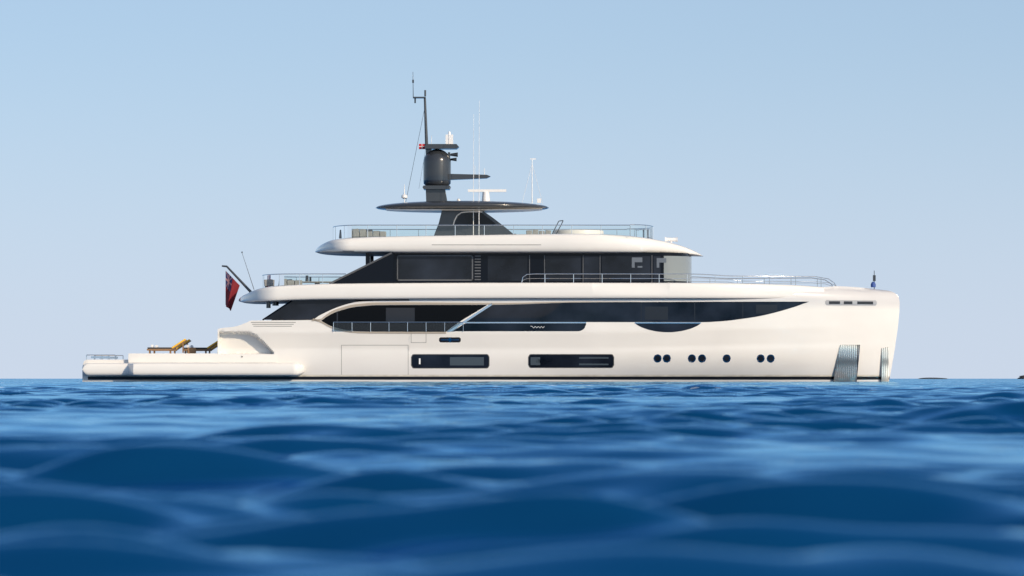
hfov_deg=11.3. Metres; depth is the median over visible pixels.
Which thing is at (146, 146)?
sky
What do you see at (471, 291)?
motor yacht
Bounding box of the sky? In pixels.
[0,0,1023,378]
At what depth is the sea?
7.15 m
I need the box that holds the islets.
[919,375,1023,378]
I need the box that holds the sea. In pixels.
[0,379,1023,575]
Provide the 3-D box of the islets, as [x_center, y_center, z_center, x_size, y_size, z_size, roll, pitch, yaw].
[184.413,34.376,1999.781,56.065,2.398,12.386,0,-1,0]
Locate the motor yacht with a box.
[82,80,899,381]

